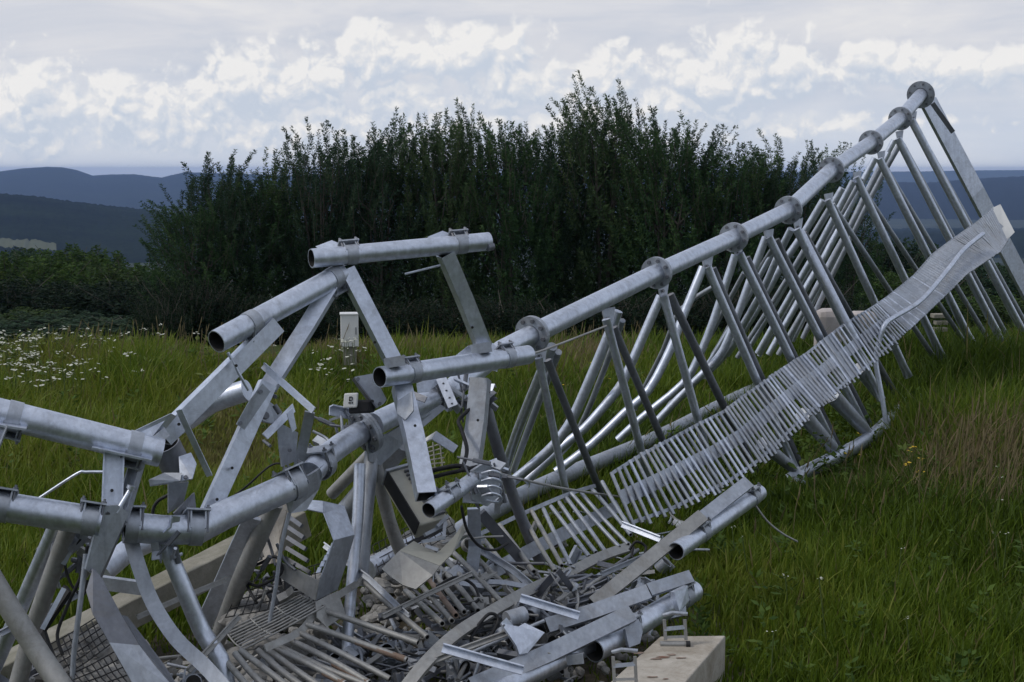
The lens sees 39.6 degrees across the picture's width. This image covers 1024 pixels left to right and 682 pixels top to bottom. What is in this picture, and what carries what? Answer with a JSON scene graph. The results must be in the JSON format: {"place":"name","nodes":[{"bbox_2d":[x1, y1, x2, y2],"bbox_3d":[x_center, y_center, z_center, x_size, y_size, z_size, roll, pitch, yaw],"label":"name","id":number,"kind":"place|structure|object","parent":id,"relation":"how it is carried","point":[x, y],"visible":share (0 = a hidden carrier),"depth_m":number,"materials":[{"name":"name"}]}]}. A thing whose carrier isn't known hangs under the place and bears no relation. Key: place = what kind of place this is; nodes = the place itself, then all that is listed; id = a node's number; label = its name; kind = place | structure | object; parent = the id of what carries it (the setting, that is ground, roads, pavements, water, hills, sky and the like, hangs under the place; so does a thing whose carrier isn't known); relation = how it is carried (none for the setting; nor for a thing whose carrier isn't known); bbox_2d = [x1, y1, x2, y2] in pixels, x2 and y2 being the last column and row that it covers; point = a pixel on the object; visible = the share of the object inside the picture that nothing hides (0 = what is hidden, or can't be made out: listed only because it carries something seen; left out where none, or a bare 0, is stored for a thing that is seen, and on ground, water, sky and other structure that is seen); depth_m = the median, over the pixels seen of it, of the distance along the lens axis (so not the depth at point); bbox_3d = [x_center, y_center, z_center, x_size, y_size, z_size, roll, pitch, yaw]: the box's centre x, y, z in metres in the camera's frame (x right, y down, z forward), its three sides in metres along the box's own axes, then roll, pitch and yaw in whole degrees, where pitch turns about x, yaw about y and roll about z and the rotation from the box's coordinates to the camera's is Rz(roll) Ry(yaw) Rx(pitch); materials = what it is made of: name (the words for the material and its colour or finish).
{"place":"outdoors","nodes":[
{"label":"outdoors","id":0,"kind":"place"},
{"bbox_2d":[0,167,812,208],"bbox_3d":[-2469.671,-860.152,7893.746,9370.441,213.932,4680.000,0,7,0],"label":"hill","id":1,"kind":"structure","parent":0,"point":[116,190],"depth_m":6966.35,"materials":[{"name":"blue"}]},
{"bbox_2d":[0,193,1023,262],"bbox_3d":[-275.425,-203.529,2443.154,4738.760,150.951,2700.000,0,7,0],"label":"hill","id":2,"kind":"structure","parent":0,"point":[42,223],"depth_m":2093.44,"materials":[{"name":"blue"}]},
{"bbox_2d":[0,0,1023,176],"label":"sky","id":3,"kind":"structure","parent":0,"point":[92,87],"materials":[{"name":"white"}]},
{"bbox_2d":[0,208,1023,681],"bbox_3d":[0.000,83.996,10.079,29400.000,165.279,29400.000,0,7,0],"label":"ground","id":4,"kind":"structure","parent":0,"point":[585,666],"depth_m":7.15,"materials":[{"name":"green plant"}]},
{"bbox_2d":[0,273,90,319],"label":"broadleaf tree","id":5,"kind":"object","parent":4,"relation":"on","point":[12,295],"visible":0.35,"depth_m":61.28,"materials":[{"name":"green plant"}]},
{"bbox_2d":[0,251,108,290],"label":"broadleaf tree","id":6,"kind":"object","parent":4,"relation":"on","point":[57,273],"visible":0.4,"depth_m":79.86,"materials":[{"name":"green plant"}]},
{"bbox_2d":[0,309,126,344],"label":"broadleaf tree","id":7,"kind":"object","parent":4,"relation":"on","point":[11,325],"visible":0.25,"depth_m":50.60,"materials":[{"name":"green plant"}]},
{"bbox_2d":[0,316,135,344],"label":"broadleaf tree","id":8,"kind":"object","parent":4,"relation":"on","point":[52,323],"visible":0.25,"depth_m":47.85,"materials":[{"name":"green plant"}]},
{"bbox_2d":[20,242,139,274],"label":"broadleaf tree","id":9,"kind":"object","parent":4,"relation":"on","point":[93,256],"visible":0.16,"depth_m":105.17,"materials":[{"name":"green plant"}]},
{"bbox_2d":[32,315,153,343],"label":"broadleaf tree","id":10,"kind":"object","parent":4,"relation":"on","point":[118,326],"visible":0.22,"depth_m":46.55,"materials":[{"name":"green plant"}]},
{"bbox_2d":[24,276,178,317],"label":"broadleaf tree","id":11,"kind":"object","parent":4,"relation":"on","point":[76,296],"visible":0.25,"depth_m":59.21,"materials":[{"name":"green plant"}]},
{"bbox_2d":[50,262,155,289],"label":"broadleaf tree","id":12,"kind":"object","parent":4,"relation":"on","point":[116,274],"visible":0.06,"depth_m":84.49,"materials":[{"name":"green plant"}]},
{"bbox_2d":[65,276,186,319],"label":"broadleaf tree","id":13,"kind":"object","parent":4,"relation":"on","point":[117,307],"visible":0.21,"depth_m":57.15,"materials":[{"name":"green plant"}]},
{"bbox_2d":[0,511,311,678],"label":"concrete beam","id":14,"kind":"structure","parent":4,"relation":"on","point":[202,568],"depth_m":6.59,"materials":[{"name":"grey concrete"}]},
{"bbox_2d":[129,293,193,340],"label":"shrub","id":15,"kind":"object","parent":4,"relation":"on","point":[167,320],"visible":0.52,"depth_m":26.98,"materials":[{"name":"green plant"}]},
{"bbox_2d":[122,274,233,343],"bbox_3d":[-9.079,-0.723,38.265,3.029,2.129,3.035,-6,9,-40],"label":"shrub","id":16,"kind":"object","parent":4,"relation":"on","point":[172,292],"visible":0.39,"depth_m":37.70,"materials":[{"name":"green plant"}]},
{"bbox_2d":[0,323,368,401],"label":"wildflowers","id":17,"kind":"object","parent":4,"relation":"on","point":[35,355],"visible":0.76,"depth_m":14.13,"materials":[{"name":"white plant"}]},
{"bbox_2d":[130,194,247,307],"bbox_3d":[-9.068,-1.914,39.840,3.521,4.387,3.302,-7,10,-45],"label":"willow tree","id":18,"kind":"object","parent":4,"relation":"on","point":[174,259],"visible":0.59,"depth_m":39.49,"materials":[{"name":"green plant"}]},
{"bbox_2d":[149,275,257,346],"bbox_3d":[-8.213,-0.719,38.178,2.980,2.123,2.923,-2,7,-16],"label":"shrub","id":19,"kind":"object","parent":4,"relation":"on","point":[236,297],"visible":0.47,"depth_m":37.62,"materials":[{"name":"green plant"}]},
{"bbox_2d":[159,149,284,311],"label":"willow tree","id":20,"kind":"object","parent":4,"relation":"on","point":[229,210],"visible":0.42,"depth_m":40.39,"materials":[{"name":"green plant"}]},
{"bbox_2d":[187,291,293,346],"bbox_3d":[-7.262,-0.531,38.073,3.029,1.541,3.035,-2,7,-13],"label":"shrub","id":21,"kind":"object","parent":4,"relation":"on","point":[263,298],"visible":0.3,"depth_m":37.69,"materials":[{"name":"green plant"}]},
{"bbox_2d":[169,165,316,315],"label":"willow tree","id":22,"kind":"object","parent":4,"relation":"on","point":[269,279],"visible":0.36,"depth_m":41.11,"materials":[{"name":"green plant"}]},
{"bbox_2d":[222,142,340,335],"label":"willow tree","id":23,"kind":"object","parent":4,"relation":"on","point":[274,177],"visible":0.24,"depth_m":42.34,"materials":[{"name":"green plant"}]},
{"bbox_2d":[237,296,338,344],"bbox_3d":[-6.101,-0.535,38.249,2.980,1.490,2.923,-1,7,-5],"label":"shrub","id":24,"kind":"object","parent":4,"relation":"on","point":[290,330],"visible":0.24,"depth_m":37.71,"materials":[{"name":"green plant"}]},
{"bbox_2d":[259,116,378,335],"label":"willow tree","id":25,"kind":"object","parent":4,"relation":"on","point":[299,177],"visible":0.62,"depth_m":41.34,"materials":[{"name":"green plant"}]},
{"bbox_2d":[0,548,672,681],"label":"scrap","id":26,"kind":"object","parent":4,"relation":"on","point":[542,587],"visible":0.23,"depth_m":6.34,"materials":[{"name":"metal"}]},
{"bbox_2d":[588,476,797,603],"bbox_3d":[0.872,0.938,6.840,0.243,0.393,1.547,6,9,42],"label":"antenna frame","id":27,"kind":"object","parent":26,"relation":"on","point":[723,510],"visible":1,"depth_m":6.74,"materials":[{"name":"metal"}]},
{"bbox_2d":[285,300,391,344],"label":"shrub","id":28,"kind":"object","parent":4,"relation":"on","point":[335,330],"visible":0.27,"depth_m":37.73,"materials":[{"name":"green plant"}]},
{"bbox_2d":[34,516,659,681],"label":"rubble","id":29,"kind":"object","parent":4,"relation":"on","point":[386,582],"visible":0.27,"depth_m":6.20,"materials":[{"name":"metal"}]},
{"bbox_2d":[51,618,109,674],"bbox_3d":[-1.679,1.187,5.550,0.202,0.099,0.369,-4,8,-28],"label":"wire grating","id":30,"kind":"object","parent":29,"relation":"on","point":[85,654],"visible":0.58,"depth_m":5.54,"materials":[{"name":"grey metal"}]},
{"bbox_2d":[0,325,545,681],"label":"buckled mast top","id":31,"kind":"object","parent":29,"relation":"on","point":[253,513],"visible":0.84,"depth_m":5.95,"materials":[{"name":"metal"}]},
{"bbox_2d":[39,585,71,655],"bbox_3d":[-1.759,1.069,5.461,0.095,0.263,0.144,6,9,42],"label":"strut","id":32,"kind":"object","parent":31,"relation":"attached to","point":[61,600],"visible":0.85,"depth_m":5.44,"materials":[{"name":"grey metal"}]},
{"bbox_2d":[36,528,91,587],"bbox_3d":[-1.730,0.822,5.572,0.252,0.368,0.299,-3,7,-22],"label":"clamp cluster","id":33,"kind":"object","parent":31,"relation":"attached to","point":[79,548],"visible":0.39,"depth_m":5.54,"materials":[{"name":"metal"}]},
{"bbox_2d":[0,398,164,577],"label":"antenna frame","id":34,"kind":"object","parent":31,"relation":"attached to","point":[101,523],"visible":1,"depth_m":5.31,"materials":[{"name":"metal"}]},
{"bbox_2d":[86,568,174,681],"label":"folded sheet","id":35,"kind":"object","parent":31,"relation":"attached to","point":[138,657],"visible":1,"depth_m":5.19,"materials":[{"name":"metal"}]},
{"bbox_2d":[151,516,182,563],"bbox_3d":[-1.343,0.774,5.564,0.117,0.203,0.158,0,7,0],"label":"clamp cluster","id":36,"kind":"object","parent":31,"relation":"attached to","point":[158,550],"visible":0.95,"depth_m":5.52,"materials":[{"name":"metal"}]},
{"bbox_2d":[149,438,196,514],"bbox_3d":[-1.360,0.554,5.730,0.182,0.317,0.260,-1,7,-10],"label":"pipe shoe","id":37,"kind":"object","parent":31,"relation":"attached to","point":[177,465],"visible":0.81,"depth_m":5.71,"materials":[{"name":"metal"}]},
{"bbox_2d":[135,265,348,507],"bbox_3d":[-1.095,0.203,5.930,1.002,0.998,0.671,-3,7,-20],"label":"antenna frame","id":38,"kind":"object","parent":31,"relation":"attached to","point":[259,330],"visible":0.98,"depth_m":5.87,"materials":[{"name":"metal"}]},
{"bbox_2d":[261,394,297,466],"bbox_3d":[-0.989,0.377,6.077,0.182,0.337,0.146,-5,8,-34],"label":"tilt bracket","id":39,"kind":"object","parent":38,"relation":"attached to","point":[275,418],"visible":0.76,"depth_m":6.10,"materials":[{"name":"metal"}]},
{"bbox_2d":[308,227,534,387],"bbox_3d":[-0.343,-0.165,6.460,1.164,0.697,0.390,-4,8,-29],"label":"antenna frame","id":40,"kind":"object","parent":38,"relation":"attached to","point":[482,352],"visible":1,"depth_m":6.40,"materials":[{"name":"metal"}]},
{"bbox_2d":[391,377,502,517],"bbox_3d":[-0.290,0.443,6.347,0.499,0.528,0.948,0,7,0],"label":"antenna frame","id":41,"kind":"object","parent":40,"relation":"attached to","point":[437,499],"visible":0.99,"depth_m":6.19,"materials":[{"name":"metal"}]},
{"bbox_2d":[352,374,386,408],"bbox_3d":[-0.641,0.228,6.368,0.152,0.155,0.092,2,7,14],"label":"mounting plate","id":42,"kind":"object","parent":41,"relation":"attached to","point":[368,388],"visible":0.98,"depth_m":6.36,"materials":[{"name":"metal"}]},
{"bbox_2d":[343,393,374,413],"bbox_3d":[-0.679,0.277,6.339,0.125,0.106,0.104,1,7,11],"label":"junction box","id":43,"kind":"object","parent":42,"relation":"attached to","point":[353,404],"visible":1,"depth_m":6.30,"materials":[{"name":"black plastic"}]},
{"bbox_2d":[457,456,522,512],"bbox_3d":[-0.073,0.640,6.223,0.241,0.287,0.244,5,9,37],"label":"clamp cluster","id":44,"kind":"object","parent":41,"relation":"attached to","point":[496,464],"visible":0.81,"depth_m":6.20,"materials":[{"name":"metal"}]},
{"bbox_2d":[253,538,299,610],"bbox_3d":[-1.005,1.006,6.085,0.177,0.338,0.304,-3,7,-24],"label":"clamp cluster","id":45,"kind":"object","parent":31,"relation":"attached to","point":[289,592],"visible":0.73,"depth_m":6.07,"materials":[{"name":"metal"}]},
{"bbox_2d":[381,463,445,537],"bbox_3d":[-0.449,0.722,6.500,0.175,0.310,0.326,-5,9,-38],"label":"radio unit","id":46,"kind":"object","parent":31,"relation":"attached to","point":[396,482],"visible":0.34,"depth_m":6.44,"materials":[{"name":"metal"}]},
{"bbox_2d":[404,431,457,467],"bbox_3d":[-0.377,0.538,6.926,0.164,0.223,0.319,-6,9,-39],"label":"wire basket","id":47,"kind":"object","parent":31,"relation":"attached to","point":[439,439],"visible":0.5,"depth_m":6.84,"materials":[{"name":"metal"}]},
{"bbox_2d":[445,374,498,422],"bbox_3d":[-0.208,0.276,6.986,0.286,0.299,0.331,0,7,0],"label":"clamp cluster","id":48,"kind":"object","parent":31,"relation":"attached to","point":[462,403],"visible":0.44,"depth_m":6.94,"materials":[{"name":"metal"}]},
{"bbox_2d":[340,312,358,364],"bbox_3d":[-1.828,-0.027,16.012,0.215,0.586,0.190,-1,7,-7],"label":"utility cabinet","id":49,"kind":"object","parent":4,"relation":"on","point":[352,331],"visible":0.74,"depth_m":15.92,"materials":[{"name":"white plastic"}]},
{"bbox_2d":[299,132,404,334],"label":"willow tree","id":50,"kind":"object","parent":4,"relation":"on","point":[368,272],"visible":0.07,"depth_m":43.12,"materials":[{"name":"green plant"}]},
{"bbox_2d":[29,508,683,681],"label":"scrap","id":51,"kind":"object","parent":4,"relation":"on","point":[488,574],"visible":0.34,"depth_m":6.41,"materials":[{"name":"metal"}]},
{"bbox_2d":[226,480,634,681],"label":"collapsed ladder","id":52,"kind":"object","parent":51,"relation":"on","point":[342,672],"visible":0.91,"depth_m":6.15,"materials":[{"name":"metal"}]},
{"bbox_2d":[227,594,325,648],"bbox_3d":[-0.985,1.159,5.898,0.394,0.128,0.174,-6,9,-39],"label":"wire grating","id":53,"kind":"object","parent":52,"relation":"on","point":[311,602],"visible":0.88,"depth_m":5.88,"materials":[{"name":"metal"}]},
{"bbox_2d":[256,500,354,627],"bbox_3d":[-0.889,0.927,6.171,0.559,0.472,0.296,6,9,43],"label":"sheet metal tray","id":54,"kind":"object","parent":52,"relation":"on","point":[336,556],"visible":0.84,"depth_m":6.05,"materials":[{"name":"metal"}]},
{"bbox_2d":[381,514,465,589],"bbox_3d":[-0.359,0.901,6.180,0.222,0.243,0.452,4,8,27],"label":"cover plate","id":55,"kind":"object","parent":52,"relation":"on","point":[414,564],"visible":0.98,"depth_m":6.07,"materials":[{"name":"metal"}]},
{"bbox_2d":[381,571,472,618],"bbox_3d":[-0.361,1.098,6.171,0.022,0.077,0.585,5,9,38],"label":"steel strut","id":56,"kind":"object","parent":52,"relation":"on","point":[410,602],"visible":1,"depth_m":6.15,"materials":[{"name":"grey metal"}]},
{"bbox_2d":[441,643,523,674],"bbox_3d":[-0.115,1.248,5.596,0.331,0.115,0.026,1,7,9],"label":"angle strip","id":57,"kind":"object","parent":52,"relation":"on","point":[483,659],"visible":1,"depth_m":5.59,"materials":[{"name":"metal"}]},
{"bbox_2d":[481,549,548,596],"bbox_3d":[-0.013,1.087,6.749,0.493,0.202,0.042,6,9,42],"label":"steel strut","id":58,"kind":"object","parent":52,"relation":"on","point":[506,566],"visible":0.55,"depth_m":6.76,"materials":[{"name":"grey metal"}]},
{"bbox_2d":[465,570,702,681],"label":"antenna frame","id":59,"kind":"object","parent":51,"relation":"on","point":[619,624],"visible":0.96,"depth_m":6.04,"materials":[{"name":"metal"}]},
{"bbox_2d":[500,606,544,655],"bbox_3d":[0.015,1.187,5.873,0.181,0.139,0.281,-3,7,-21],"label":"bracket","id":60,"kind":"object","parent":59,"relation":"on","point":[524,638],"visible":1,"depth_m":5.79,"materials":[{"name":"metal"}]},
{"bbox_2d":[342,295,451,338],"bbox_3d":[-3.052,-0.541,38.142,2.980,1.447,2.923,4,8,30],"label":"shrub","id":61,"kind":"object","parent":4,"relation":"on","point":[383,311],"visible":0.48,"depth_m":37.70,"materials":[{"name":"green plant"}]},
{"bbox_2d":[325,122,470,326],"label":"willow tree","id":62,"kind":"object","parent":4,"relation":"on","point":[372,167],"visible":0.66,"depth_m":41.40,"materials":[{"name":"green plant"}]},
{"bbox_2d":[351,106,474,331],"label":"willow tree","id":63,"kind":"object","parent":4,"relation":"on","point":[410,164],"visible":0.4,"depth_m":42.01,"materials":[{"name":"green plant"}]},
{"bbox_2d":[167,511,709,681],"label":"scrap","id":64,"kind":"object","parent":4,"relation":"on","point":[454,664],"visible":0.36,"depth_m":6.26,"materials":[{"name":"metal"}]},
{"bbox_2d":[408,631,506,671],"bbox_3d":[-0.213,1.243,5.696,0.441,0.106,0.025,-4,8,-29],"label":"steel strut","id":65,"kind":"object","parent":64,"relation":"on","point":[481,642],"visible":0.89,"depth_m":5.73,"materials":[{"name":"grey metal"}]},
{"bbox_2d":[519,594,579,619],"bbox_3d":[0.161,1.125,6.032,0.262,0.105,0.025,1,7,9],"label":"angle strip","id":66,"kind":"object","parent":64,"relation":"on","point":[549,606],"visible":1,"depth_m":6.03,"materials":[{"name":"metal"}]},
{"bbox_2d":[395,299,502,339],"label":"shrub","id":67,"kind":"object","parent":4,"relation":"on","point":[446,323],"visible":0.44,"depth_m":37.67,"materials":[{"name":"green plant"}]},
{"bbox_2d":[397,98,508,334],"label":"willow tree","id":68,"kind":"object","parent":4,"relation":"on","point":[459,155],"visible":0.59,"depth_m":41.25,"materials":[{"name":"green plant"}]},
{"bbox_2d":[415,102,524,325],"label":"willow tree","id":69,"kind":"object","parent":4,"relation":"on","point":[499,121],"visible":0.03,"depth_m":43.43,"materials":[{"name":"green plant"}]},
{"bbox_2d":[448,291,552,339],"bbox_3d":[-0.264,-0.559,38.247,2.980,1.516,2.923,-1,7,-5],"label":"shrub","id":70,"kind":"object","parent":4,"relation":"on","point":[503,326],"visible":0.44,"depth_m":37.74,"materials":[{"name":"green plant"}]},
{"bbox_2d":[442,114,566,330],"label":"willow tree","id":71,"kind":"object","parent":4,"relation":"on","point":[513,227],"visible":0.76,"depth_m":41.33,"materials":[{"name":"green plant"}]},
{"bbox_2d":[0,328,1023,681],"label":"weeds","id":72,"kind":"object","parent":4,"relation":"on","point":[720,538],"visible":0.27,"depth_m":9.50,"materials":[{"name":"green plant"}]},
{"bbox_2d":[22,317,1023,537],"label":"seed stalks","id":73,"kind":"object","parent":4,"relation":"on","point":[990,461],"visible":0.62,"depth_m":9.78,"materials":[{"name":"plant"}]},
{"bbox_2d":[487,122,607,330],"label":"willow tree","id":74,"kind":"object","parent":4,"relation":"on","point":[566,230],"visible":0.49,"depth_m":42.33,"materials":[{"name":"green plant"}]},
{"bbox_2d":[501,297,602,338],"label":"shrub","id":75,"kind":"object","parent":4,"relation":"on","point":[550,307],"visible":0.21,"depth_m":37.84,"materials":[{"name":"green plant"}]},
{"bbox_2d":[518,102,636,329],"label":"willow tree","id":76,"kind":"object","parent":4,"relation":"on","point":[564,163],"visible":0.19,"depth_m":43.12,"materials":[{"name":"green plant"}]},
{"bbox_2d":[527,70,668,335],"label":"willow tree","id":77,"kind":"object","parent":4,"relation":"on","point":[582,159],"visible":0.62,"depth_m":42.24,"materials":[{"name":"green plant"}]},
{"bbox_2d":[567,292,665,338],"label":"shrub","id":78,"kind":"object","parent":4,"relation":"on","point":[621,305],"visible":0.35,"depth_m":37.76,"materials":[{"name":"green plant"}]},
{"bbox_2d":[579,88,685,329],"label":"willow tree","id":79,"kind":"object","parent":4,"relation":"on","point":[655,125],"visible":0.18,"depth_m":43.20,"materials":[{"name":"green plant"}]},
{"bbox_2d":[596,110,722,329],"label":"willow tree","id":80,"kind":"object","parent":4,"relation":"on","point":[648,159],"visible":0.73,"depth_m":41.26,"materials":[{"name":"green plant"}]},
{"bbox_2d":[612,636,724,681],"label":"concrete slab","id":81,"kind":"structure","parent":4,"relation":"on","point":[701,659],"depth_m":5.85,"materials":[{"name":"concrete"}]},
{"bbox_2d":[611,648,637,681],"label":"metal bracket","id":82,"kind":"object","parent":81,"relation":"on","point":[627,664],"visible":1,"depth_m":5.50,"materials":[{"name":"metal"}]},
{"bbox_2d":[660,611,690,646],"bbox_3d":[0.688,1.216,5.993,0.125,0.152,0.047,0,7,0],"label":"wire saddle","id":83,"kind":"object","parent":81,"relation":"on","point":[676,643],"visible":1,"depth_m":5.99,"materials":[{"name":"metal"}]},
{"bbox_2d":[621,290,725,338],"bbox_3d":[4.298,-0.556,38.052,3.029,1.559,3.035,-1,7,-4],"label":"shrub","id":84,"kind":"object","parent":4,"relation":"on","point":[665,326],"visible":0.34,"depth_m":37.70,"materials":[{"name":"green plant"}]},
{"bbox_2d":[647,123,758,324],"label":"willow tree","id":85,"kind":"object","parent":4,"relation":"on","point":[706,154],"visible":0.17,"depth_m":42.19,"materials":[{"name":"green plant"}]},
{"bbox_2d":[678,283,769,340],"bbox_3d":[5.719,-0.659,38.262,2.923,1.869,2.980,3,7,21],"label":"shrub","id":86,"kind":"object","parent":4,"relation":"on","point":[697,305],"visible":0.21,"depth_m":37.68,"materials":[{"name":"green plant"}]},
{"bbox_2d":[664,135,797,328],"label":"willow tree","id":87,"kind":"object","parent":4,"relation":"on","point":[741,189],"visible":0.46,"depth_m":41.08,"materials":[{"name":"green plant"}]},
{"bbox_2d":[452,81,1023,540],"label":"lattice mast","id":88,"kind":"object","parent":4,"relation":"on","point":[734,239],"visible":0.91,"depth_m":10.66,"materials":[{"name":"metal"}]},
{"bbox_2d":[610,204,1013,525],"bbox_3d":[2.661,-0.142,10.847,0.455,1.653,7.321,5,8,35],"label":"cable ladder","id":89,"kind":"object","parent":88,"relation":"attached to","point":[810,382],"visible":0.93,"depth_m":9.89,"materials":[{"name":"metal"}]},
{"bbox_2d":[873,232,984,428],"bbox_3d":[3.561,-0.149,12.074,0.152,1.481,2.230,5,8,35],"label":"bent conduit","id":90,"kind":"object","parent":89,"relation":"attached to","point":[926,295],"visible":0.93,"depth_m":11.44,"materials":[{"name":"metal"}]},
{"bbox_2d":[706,129,823,295],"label":"willow tree","id":91,"kind":"object","parent":4,"relation":"on","point":[756,151],"visible":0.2,"depth_m":42.07,"materials":[{"name":"green plant"}]},
{"bbox_2d":[748,145,863,307],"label":"willow tree","id":92,"kind":"object","parent":4,"relation":"on","point":[774,189],"visible":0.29,"depth_m":41.37,"materials":[{"name":"green plant"}]},
{"bbox_2d":[814,308,845,358],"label":"concrete block","id":93,"kind":"structure","parent":4,"relation":"on","point":[827,317],"depth_m":14.47,"materials":[{"name":"grey concrete"}]},
{"bbox_2d":[806,155,895,311],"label":"willow tree","id":94,"kind":"object","parent":4,"relation":"on","point":[870,276],"visible":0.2,"depth_m":42.78,"materials":[{"name":"green plant"}]},
{"bbox_2d":[803,239,922,288],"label":"broadleaf tree","id":95,"kind":"object","parent":4,"relation":"on","point":[888,264],"visible":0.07,"depth_m":64.96,"materials":[{"name":"green plant"}]},
{"bbox_2d":[721,466,1008,678],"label":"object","id":96,"kind":"object","parent":4,"relation":"on","point":[897,583],"visible":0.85,"depth_m":7.18,"materials":[{"name":"plant"}]},
{"bbox_2d":[842,270,972,334],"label":"broadleaf tree","id":97,"kind":"object","parent":4,"relation":"on","point":[883,293],"visible":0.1,"depth_m":51.29,"materials":[{"name":"green plant"}]},
{"bbox_2d":[921,294,1023,333],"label":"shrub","id":98,"kind":"object","parent":4,"relation":"on","point":[1001,310],"visible":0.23,"depth_m":51.27,"materials":[{"name":"green plant"}]},
{"bbox_2d":[960,263,1022,300],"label":"broadleaf tree","id":99,"kind":"object","parent":4,"relation":"on","point":[988,285],"visible":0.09,"depth_m":70.97,"materials":[{"name":"green plant"}]},
{"bbox_2d":[487,170,1023,182],"bbox_3d":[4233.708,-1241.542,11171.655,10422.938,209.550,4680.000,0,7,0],"label":"hill","id":100,"kind":"structure","parent":0,"point":[907,176],"depth_m":10679.60,"materials":[{"name":"blue plant"}]},
{"bbox_2d":[724,176,1023,219],"bbox_3d":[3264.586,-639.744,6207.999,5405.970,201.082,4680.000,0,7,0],"label":"hill","id":101,"kind":"structure","parent":0,"point":[1007,193],"depth_m":5266.04,"materials":[{"name":"blue plant"}]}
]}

